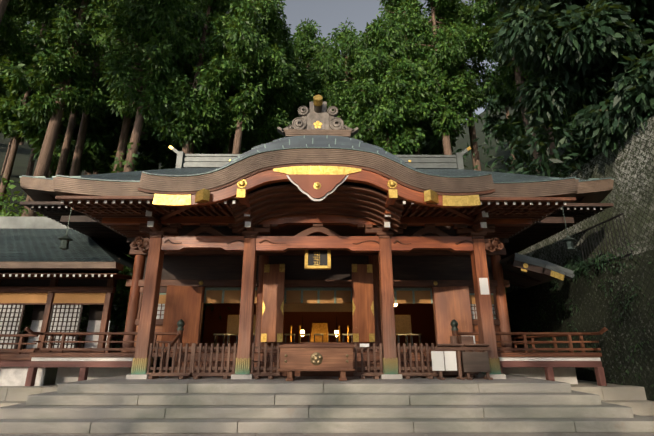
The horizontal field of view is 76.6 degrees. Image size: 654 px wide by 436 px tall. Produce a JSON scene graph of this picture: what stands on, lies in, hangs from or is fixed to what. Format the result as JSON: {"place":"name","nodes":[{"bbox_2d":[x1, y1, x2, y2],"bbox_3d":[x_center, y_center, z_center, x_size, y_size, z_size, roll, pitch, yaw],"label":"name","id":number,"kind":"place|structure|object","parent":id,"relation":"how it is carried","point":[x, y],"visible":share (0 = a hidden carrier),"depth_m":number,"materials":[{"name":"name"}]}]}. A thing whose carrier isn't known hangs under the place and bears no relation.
{"place":"outdoors","nodes":[
{"label":"outdoors","id":0,"kind":"place"},
{"bbox_2d":[0,360,30,366],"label":"beam","id":1,"kind":"structure","parent":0,"point":[14,363],"depth_m":12.05,"materials":[{"name":"brown wood"}]},
{"bbox_2d":[0,354,31,359],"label":"veranda edge beam","id":2,"kind":"structure","parent":1,"relation":"on","point":[15,357],"depth_m":12.03,"materials":[{"name":"brown wood"}]},
{"bbox_2d":[0,334,37,353],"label":"wing rail","id":3,"kind":"object","parent":2,"relation":"on","point":[19,350],"visible":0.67,"depth_m":12.24,"materials":[{"name":"brown wood"}]},
{"bbox_2d":[0,273,116,353],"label":"wooden wall frame","id":4,"kind":"object","parent":2,"relation":"on","point":[54,287],"visible":0.69,"depth_m":14.05,"materials":[{"name":"brown wood"}]},
{"bbox_2d":[0,305,80,347],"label":"window panes","id":5,"kind":"structure","parent":4,"relation":"in","point":[55,323],"depth_m":13.87,"materials":[{"name":"white paper"}]},
{"bbox_2d":[0,305,83,348],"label":"window lattice","id":6,"kind":"object","parent":5,"relation":"attached to","point":[49,323],"visible":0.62,"depth_m":13.84,"materials":[{"name":"brown wood"}]},
{"bbox_2d":[0,293,105,302],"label":"wing blind","id":7,"kind":"object","parent":4,"relation":"attached to","point":[57,298],"visible":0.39,"depth_m":14.08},
{"bbox_2d":[0,216,71,228],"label":"roof ridge","id":8,"kind":"structure","parent":0,"point":[13,222],"depth_m":17.79,"materials":[{"name":"grey metal"}]},
{"bbox_2d":[0,258,120,385],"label":"wall","id":9,"kind":"structure","parent":0,"point":[95,312],"depth_m":14.30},
{"bbox_2d":[0,229,133,268],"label":"wing roof","id":10,"kind":"structure","parent":9,"relation":"on","point":[29,244],"depth_m":14.87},
{"bbox_2d":[0,262,123,270],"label":"wing fascia","id":11,"kind":"structure","parent":10,"relation":"attached to","point":[60,266],"depth_m":13.07,"materials":[{"name":"brown wood"}]},
{"bbox_2d":[0,273,131,279],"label":"rafters","id":12,"kind":"object","parent":10,"relation":"attached to","point":[115,276],"visible":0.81,"depth_m":13.29,"materials":[{"name":"wood"}]},
{"bbox_2d":[3,274,112,276],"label":"rafter end caps","id":13,"kind":"object","parent":12,"relation":"attached to","point":[67,275],"visible":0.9,"depth_m":13.12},
{"bbox_2d":[26,0,497,124],"label":"sky","id":14,"kind":"structure","parent":0,"point":[329,14],"materials":[{"name":"grey"}]},
{"bbox_2d":[0,107,573,367],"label":"hill","id":15,"kind":"structure","parent":0,"point":[20,166],"depth_m":89.28,"materials":[{"name":"green plant"}]},
{"bbox_2d":[30,351,601,356],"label":"veranda floor","id":16,"kind":"structure","parent":0,"point":[500,354],"depth_m":11.94,"materials":[{"name":"brown wood"}]},
{"bbox_2d":[20,201,613,342],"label":"beam","id":17,"kind":"structure","parent":16,"relation":"on","point":[553,223],"depth_m":14.40,"materials":[{"name":"brown wood"}]},
{"bbox_2d":[57,207,575,250],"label":"hanging lanterns","id":18,"kind":"object","parent":17,"relation":"hanging from","point":[65,239],"visible":0.98,"depth_m":12.61,"materials":[{"name":"brown metal"}]},
{"bbox_2d":[30,206,602,252],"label":"rafter ends","id":19,"kind":"object","parent":17,"relation":"attached to","point":[518,252],"visible":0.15,"depth_m":13.23,"materials":[{"name":"white paint"}]},
{"bbox_2d":[121,254,512,351],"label":"inner pillars","id":20,"kind":"structure","parent":16,"relation":"on","point":[138,271],"depth_m":13.42,"materials":[{"name":"brown wood"}]},
{"bbox_2d":[160,264,473,346],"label":"doors","id":21,"kind":"structure","parent":20,"relation":"attached to","point":[183,303],"depth_m":12.95,"materials":[{"name":"brown wood"}]},
{"bbox_2d":[261,264,374,341],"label":"fittings","id":22,"kind":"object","parent":21,"relation":"attached to","point":[280,336],"depth_m":12.65,"materials":[{"name":"gold metal"}]},
{"bbox_2d":[141,290,493,303],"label":"blinds","id":23,"kind":"object","parent":20,"relation":"attached to","point":[292,296],"visible":0.35,"depth_m":13.69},
{"bbox_2d":[142,287,492,302],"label":"blind bands","id":24,"kind":"object","parent":20,"relation":"attached to","point":[302,289],"visible":0.65,"depth_m":13.75,"materials":[{"name":"fabric"}]},
{"bbox_2d":[137,293,498,318],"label":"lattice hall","id":25,"kind":"structure","parent":20,"relation":"attached to","point":[474,310],"depth_m":13.47,"materials":[{"name":"wood"}]},
{"bbox_2d":[126,247,509,351],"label":"wooden beams","id":26,"kind":"structure","parent":20,"relation":"attached to","point":[317,283],"depth_m":13.63,"materials":[{"name":"brown wood"}]},
{"bbox_2d":[156,304,495,318],"bbox_3d":[-0.279,2.883,13.534,11.560,0.840,0.010,0,-18,-1],"label":"lattice window","id":27,"kind":"structure","parent":20,"relation":"attached to","point":[163,308],"depth_m":13.48,"materials":[{"name":"white paper"}]},
{"bbox_2d":[500,253,574,288],"bbox_3d":[6.582,1.960,14.154,1.820,0.851,3.250,0,-18,-1],"label":"roof","id":28,"kind":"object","parent":20,"relation":"on","point":[565,272],"depth_m":13.17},
{"bbox_2d":[521,263,563,280],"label":"gold roof fittings","id":29,"kind":"object","parent":28,"relation":"attached to","point":[557,275],"visible":1,"depth_m":12.58,"materials":[{"name":"gold metal"}]},
{"bbox_2d":[19,168,613,202],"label":"roof","id":30,"kind":"structure","parent":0,"point":[496,176],"depth_m":16.54,"materials":[{"name":"teal metal"}]},
{"bbox_2d":[20,176,613,202],"bbox_3d":[-0.334,1.329,20.192,18.968,0.768,14.984,0,-18,-1],"label":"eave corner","id":31,"kind":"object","parent":30,"relation":"attached to","point":[38,189],"depth_m":13.22,"materials":[{"name":"brown wood"}]},
{"bbox_2d":[171,147,467,168],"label":"ridge","id":32,"kind":"structure","parent":30,"relation":"on","point":[184,160],"depth_m":19.41,"materials":[{"name":"grey metal"}]},
{"bbox_2d":[169,145,470,161],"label":"ridge end caps","id":33,"kind":"object","parent":32,"relation":"attached to","point":[468,148],"visible":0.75,"depth_m":19.73,"materials":[{"name":"gold metal"}]},
{"bbox_2d":[142,147,491,226],"bbox_3d":[-0.266,-0.486,13.083,8.549,0.810,6.036,0,-18,-1],"label":"roof eave","id":34,"kind":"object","parent":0,"point":[289,183],"depth_m":10.30,"materials":[{"name":"brown wood"}]},
{"bbox_2d":[138,148,494,192],"bbox_3d":[-0.241,-1.097,10.503,8.720,1.128,0.684,0,-18,-1],"label":"curved roof edge","id":35,"kind":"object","parent":34,"relation":"attached to","point":[382,164],"depth_m":10.18,"materials":[{"name":"brown wood"}]},
{"bbox_2d":[133,325,500,346],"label":"hall panels","id":36,"kind":"object","parent":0,"point":[158,328],"visible":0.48,"depth_m":13.24,"materials":[{"name":"brown wood"}]},
{"bbox_2d":[143,225,492,279],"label":"hall upper wall","id":37,"kind":"structure","parent":0,"point":[231,267],"depth_m":13.90,"materials":[{"name":"brown wood"}]},
{"label":"ground","id":38,"kind":"structure","parent":0,"visible":0},
{"bbox_2d":[81,141,139,345],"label":"ivy leaves","id":39,"kind":"object","parent":38,"relation":"on","point":[117,161],"visible":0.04,"depth_m":26.65,"materials":[{"name":"green plant"}]},
{"bbox_2d":[0,177,508,340],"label":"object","id":40,"kind":"object","parent":38,"relation":"on","point":[118,320],"depth_m":21.76,"materials":[{"name":"green plant"}]},
{"bbox_2d":[0,0,652,364],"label":"trunks","id":41,"kind":"object","parent":38,"relation":"on","point":[54,128],"visible":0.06,"depth_m":31.88,"materials":[{"name":"brown plant"}]},
{"bbox_2d":[0,0,581,177],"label":"trees","id":42,"kind":"object","parent":41,"relation":"attached to","point":[168,112],"visible":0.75,"depth_m":31.81,"materials":[{"name":"green plant"}]},
{"bbox_2d":[0,432,653,435],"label":"step","id":43,"kind":"object","parent":38,"relation":"on","point":[371,434],"visible":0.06,"depth_m":7.43,"materials":[{"name":"stone"}]},
{"bbox_2d":[0,414,653,433],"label":"step","id":44,"kind":"object","parent":43,"relation":"on","point":[639,424],"visible":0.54,"depth_m":7.59,"materials":[{"name":"stone"}]},
{"bbox_2d":[0,402,633,418],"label":"step","id":45,"kind":"object","parent":44,"relation":"on","point":[24,411],"visible":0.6,"depth_m":7.98,"materials":[{"name":"stone"}]},
{"bbox_2d":[26,390,600,405],"bbox_3d":[-0.252,4.199,10.015,11.620,0.193,3.461,0,-18,-1],"label":"step","id":46,"kind":"object","parent":45,"relation":"on","point":[53,398],"visible":0.73,"depth_m":8.38,"materials":[{"name":"stone"}]},
{"bbox_2d":[57,375,571,392],"bbox_3d":[-0.253,4.073,10.247,10.900,0.194,3.095,0,-18,-1],"label":"step","id":47,"kind":"object","parent":46,"relation":"on","point":[523,385],"visible":0.88,"depth_m":8.79,"materials":[{"name":"stone"}]},
{"bbox_2d":[0,368,653,415],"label":"foundation","id":48,"kind":"object","parent":38,"relation":"on","point":[636,400],"visible":0.25,"depth_m":11.32,"materials":[{"name":"beige stone"}]},
{"bbox_2d":[25,357,606,385],"bbox_3d":[-0.313,5.832,16.352,16.420,0.830,9.600,0,-18,-1],"label":"veranda","id":49,"kind":"object","parent":48,"relation":"on","point":[71,374],"depth_m":11.92,"materials":[{"name":"brown wood"}]},
{"bbox_2d":[134,238,497,359],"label":"porch columns","id":50,"kind":"structure","parent":48,"relation":"on","point":[150,300],"depth_m":10.87,"materials":[{"name":"brown wood"}]},
{"bbox_2d":[102,206,531,226],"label":"beams","id":51,"kind":"structure","parent":50,"relation":"on","point":[338,220],"depth_m":11.56,"materials":[{"name":"red wood"}]},
{"bbox_2d":[55,196,575,237],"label":"rafters","id":52,"kind":"object","parent":51,"relation":"attached to","point":[101,209],"visible":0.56,"depth_m":10.79,"materials":[{"name":"brown wood"}]},
{"bbox_2d":[61,200,566,236],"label":"rafter ends","id":53,"kind":"object","parent":52,"relation":"attached to","point":[225,202],"visible":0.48,"depth_m":10.23,"materials":[{"name":"white paint"}]},
{"bbox_2d":[53,176,578,237],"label":"side fascia","id":54,"kind":"structure","parent":52,"relation":"on","point":[64,186],"depth_m":10.20,"materials":[{"name":"brown wood"}]},
{"bbox_2d":[52,174,579,183],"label":"side roof","id":55,"kind":"structure","parent":54,"relation":"on","point":[80,177],"depth_m":10.19,"materials":[{"name":"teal metal"}]},
{"bbox_2d":[212,135,422,171],"bbox_3d":[-0.266,-0.749,13.174,6.236,1.304,5.620,0,-18,-1],"label":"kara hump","id":56,"kind":"object","parent":55,"relation":"attached to","point":[317,141],"visible":0.21,"depth_m":10.68,"materials":[{"name":"grey metal"}]},
{"bbox_2d":[284,129,350,137],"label":"ridge ornament base","id":57,"kind":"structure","parent":56,"relation":"on","point":[302,132],"depth_m":10.97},
{"bbox_2d":[277,102,358,135],"bbox_3d":[-0.266,-2.128,13.622,2.204,1.732,5.594,0,-18,-1],"label":"ornament","id":58,"kind":"object","parent":56,"relation":"on","point":[328,119],"visible":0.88,"depth_m":11.16,"materials":[{"name":"brown metal"}]},
{"bbox_2d":[313,95,322,128],"bbox_3d":[-0.244,-3.000,11.464,0.248,1.402,1.003,0,-18,-1],"label":"gold ornament","id":59,"kind":"object","parent":58,"relation":"attached to","point":[317,100],"visible":1,"depth_m":11.08,"materials":[{"name":"gold metal"}]},
{"bbox_2d":[138,163,494,195],"bbox_3d":[-0.241,-0.903,10.423,8.754,0.850,0.420,0,-18,-1],"label":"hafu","id":60,"kind":"object","parent":52,"relation":"on","point":[313,164],"visible":0.48,"depth_m":10.19,"materials":[{"name":"brown wood"}]},
{"bbox_2d":[154,169,478,207],"bbox_3d":[-0.240,-0.774,10.278,7.960,1.042,0.160,0,-18,-1],"label":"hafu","id":61,"kind":"object","parent":60,"relation":"attached to","point":[260,179],"visible":0.58,"depth_m":10.20,"materials":[{"name":"red wood"}]},
{"bbox_2d":[152,166,480,205],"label":"gold ornaments","id":62,"kind":"object","parent":61,"relation":"attached to","point":[448,200],"visible":0.92,"depth_m":10.12},
{"bbox_2d":[288,174,345,198],"bbox_3d":[-0.239,-0.772,10.156,1.450,0.620,0.050,0,-18,-1],"label":"gable pendant","id":63,"kind":"object","parent":62,"relation":"attached to","point":[306,182],"visible":1,"depth_m":10.17,"materials":[{"name":"red wood"}]},
{"bbox_2d":[313,182,320,188],"bbox_3d":[-0.238,-0.796,10.112,0.200,0.200,0.050,0,-18,-1],"label":"gold ornament","id":64,"kind":"object","parent":63,"relation":"attached to","point":[316,185],"visible":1,"depth_m":10.12,"materials":[{"name":"gold metal"}]},
{"bbox_2d":[195,189,438,203],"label":"fittings","id":65,"kind":"object","parent":61,"relation":"attached to","point":[203,196],"visible":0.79,"depth_m":9.95,"materials":[{"name":"gold metal"}]},
{"bbox_2d":[286,175,348,200],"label":"pendant trim","id":66,"kind":"structure","parent":61,"relation":"attached to","point":[320,199],"depth_m":10.15,"materials":[{"name":"white paint"}]},
{"bbox_2d":[139,207,494,238],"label":"brackets","id":67,"kind":"object","parent":51,"relation":"attached to","point":[158,229],"visible":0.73,"depth_m":11.49,"materials":[{"name":"brown wood"}]},
{"bbox_2d":[145,210,487,227],"bbox_3d":[-0.248,0.022,10.946,8.996,0.410,0.206,0,-18,-1],"label":"end cap","id":68,"kind":"object","parent":67,"relation":"attached to","point":[248,224],"visible":0.67,"depth_m":10.95,"materials":[{"name":"paint"}]},
{"bbox_2d":[230,184,403,233],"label":"rafters","id":69,"kind":"object","parent":67,"relation":"attached to","point":[265,204],"visible":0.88,"depth_m":11.00,"materials":[{"name":"brown wood"}]},
{"bbox_2d":[238,192,396,217],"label":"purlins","id":70,"kind":"object","parent":67,"relation":"attached to","point":[245,201],"visible":0.17,"depth_m":10.40,"materials":[{"name":"red wood"}]},
{"bbox_2d":[239,225,396,252],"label":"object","id":71,"kind":"object","parent":67,"relation":"on","point":[340,230],"visible":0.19,"depth_m":12.70,"materials":[{"name":"brown wood"}]},
{"bbox_2d":[161,236,473,252],"bbox_3d":[-0.255,0.730,11.460,8.544,0.404,0.260,0,-18,-1],"label":"crossbeam","id":72,"kind":"object","parent":50,"relation":"attached to","point":[325,242],"visible":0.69,"depth_m":11.35,"materials":[{"name":"red wood"}]},
{"bbox_2d":[130,236,503,252],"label":"carved beam ends","id":73,"kind":"object","parent":72,"relation":"on","point":[141,244],"visible":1,"depth_m":11.36,"materials":[{"name":"brown wood"}]},
{"bbox_2d":[304,250,330,269],"bbox_3d":[-0.256,1.107,11.527,0.720,0.684,0.262,0,-18,-1],"label":"gold plaque","id":74,"kind":"object","parent":72,"relation":"attached to","point":[307,267],"visible":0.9,"depth_m":11.38,"materials":[{"name":"gold metal"}]},
{"bbox_2d":[308,250,327,265],"bbox_3d":[-0.257,1.110,11.531,0.540,0.517,0.174,0,-18,-1],"label":"plaque","id":75,"kind":"object","parent":74,"relation":"attached to","point":[323,259],"visible":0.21,"depth_m":11.49,"materials":[{"name":"black metal"}]},
{"bbox_2d":[164,239,472,244],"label":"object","id":76,"kind":"object","parent":72,"relation":"attached to","point":[264,240],"visible":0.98,"depth_m":11.34,"materials":[{"name":"brown wood"}]},
{"bbox_2d":[360,278,488,370],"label":"papers","id":77,"kind":"object","parent":50,"relation":"attached to","point":[438,361],"visible":0.9,"depth_m":10.11,"materials":[{"name":"white paper"}]},
{"bbox_2d":[46,0,653,398],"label":"dark leaves","id":78,"kind":"object","parent":38,"relation":"on","point":[592,75],"visible":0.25,"depth_m":15.36,"materials":[{"name":"green plant"}]},
{"bbox_2d":[461,116,653,365],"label":"rock slope","id":79,"kind":"structure","parent":38,"relation":"on","point":[629,169],"depth_m":14.57,"materials":[{"name":"grey stone"}]},
{"bbox_2d":[506,249,653,400],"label":"hillside","id":80,"kind":"structure","parent":38,"relation":"on","point":[591,302],"depth_m":12.93,"materials":[{"name":"green plant"}]},
{"bbox_2d":[576,213,632,269],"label":"fence wall","id":81,"kind":"structure","parent":80,"relation":"on","point":[602,223],"depth_m":13.16,"materials":[{"name":"grey metal"}]},
{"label":"hall floor","id":82,"kind":"structure","parent":0,"visible":0},
{"bbox_2d":[214,335,420,346],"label":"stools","id":83,"kind":"object","parent":82,"relation":"on","point":[398,340],"visible":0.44,"depth_m":14.20,"materials":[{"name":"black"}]},
{"bbox_2d":[214,334,420,334],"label":"stool tops","id":84,"kind":"object","parent":83,"relation":"on","point":[317,334],"visible":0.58,"depth_m":14.19,"materials":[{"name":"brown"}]},
{"bbox_2d":[200,287,435,346],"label":"interior wall","id":85,"kind":"structure","parent":82,"relation":"on","point":[422,320],"depth_m":21.51,"materials":[{"name":"brown wood"}]},
{"bbox_2d":[227,303,411,334],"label":"panels","id":86,"kind":"object","parent":85,"relation":"hanging from","point":[402,324],"visible":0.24,"depth_m":16.49,"materials":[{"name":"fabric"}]},
{"bbox_2d":[290,323,349,341],"bbox_3d":[-0.340,5.493,19.552,2.700,1.100,1.800,0,-18,-1],"label":"altar","id":87,"kind":"object","parent":82,"relation":"on","point":[319,328],"visible":0.73,"depth_m":19.67,"materials":[{"name":"gold metal"}]},
{"bbox_2d":[301,287,394,329],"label":"lantern frames","id":88,"kind":"structure","parent":82,"relation":"on","point":[336,322],"depth_m":18.18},
{"bbox_2d":[300,303,396,336],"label":"lamps","id":89,"kind":"object","parent":88,"relation":"attached to","point":[336,331],"visible":0.38,"depth_m":18.00,"materials":[{"name":"white paper"}]},
{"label":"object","id":90,"kind":"object","parent":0,"visible":0},
{"bbox_2d":[104,375,520,384],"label":"stone platform","id":91,"kind":"structure","parent":90,"relation":"on","point":[323,379],"depth_m":10.04,"materials":[{"name":"grey stone"}]},
{"bbox_2d":[146,343,478,378],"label":"fences","id":92,"kind":"object","parent":91,"relation":"on","point":[362,374],"visible":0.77,"depth_m":10.40,"materials":[{"name":"brown wood"}]},
{"bbox_2d":[24,327,607,376],"bbox_3d":[-0.306,5.061,15.835,17.205,1.290,10.050,0,-18,-1],"label":"railing","id":93,"kind":"object","parent":91,"relation":"on","point":[179,336],"visible":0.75,"depth_m":11.97,"materials":[{"name":"brown wood"}]},
{"bbox_2d":[177,319,457,330],"bbox_3d":[-0.269,3.160,12.267,8.314,0.330,0.220,0,-18,-1],"label":"giboshi","id":94,"kind":"object","parent":93,"relation":"attached to","point":[181,323],"visible":0.98,"depth_m":12.20,"materials":[{"name":"brown metal"}]},
{"bbox_2d":[126,373,505,378],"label":"pillar base stones","id":95,"kind":"object","parent":91,"relation":"on","point":[251,376],"visible":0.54,"depth_m":10.20,"materials":[{"name":"stone"}]},
{"bbox_2d":[131,358,500,373],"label":"shoes","id":96,"kind":"object","parent":95,"relation":"on","point":[243,366],"visible":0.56,"depth_m":10.33,"materials":[{"name":"green metal"}]},
{"bbox_2d":[278,345,354,380],"bbox_3d":[-0.250,3.487,10.014,1.800,0.790,0.720,0,-18,-1],"label":"offertory box","id":97,"kind":"object","parent":91,"relation":"on","point":[298,357],"visible":0.98,"depth_m":9.73,"materials":[{"name":"brown wood"}]},
{"bbox_2d":[284,352,348,364],"bbox_3d":[-0.246,3.303,9.716,1.510,0.288,0.030,0,-18,-1],"label":"offertory box emblem","id":98,"kind":"object","parent":97,"relation":"attached to","point":[316,358],"visible":1,"depth_m":9.71,"materials":[{"name":"gold metal"}]},
{"bbox_2d":[283,344,349,344],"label":"offer slats","id":99,"kind":"object","parent":97,"relation":"attached to","point":[316,344],"visible":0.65,"depth_m":9.87,"materials":[{"name":"brown wood"}]},
{"bbox_2d":[434,336,492,379],"bbox_3d":[3.349,3.447,10.251,1.400,1.010,0.500,0,-18,-1],"label":"wooden table","id":100,"kind":"object","parent":91,"relation":"on","point":[467,342],"visible":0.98,"depth_m":10.19,"materials":[{"name":"brown wood"}]},
{"bbox_2d":[462,352,489,371],"bbox_3d":[3.615,3.495,10.055,0.630,0.460,0.030,0,-18,-1],"label":"panel","id":101,"kind":"object","parent":100,"relation":"attached to","point":[475,361],"visible":1,"depth_m":10.04,"materials":[{"name":"brown wood"}]}
]}

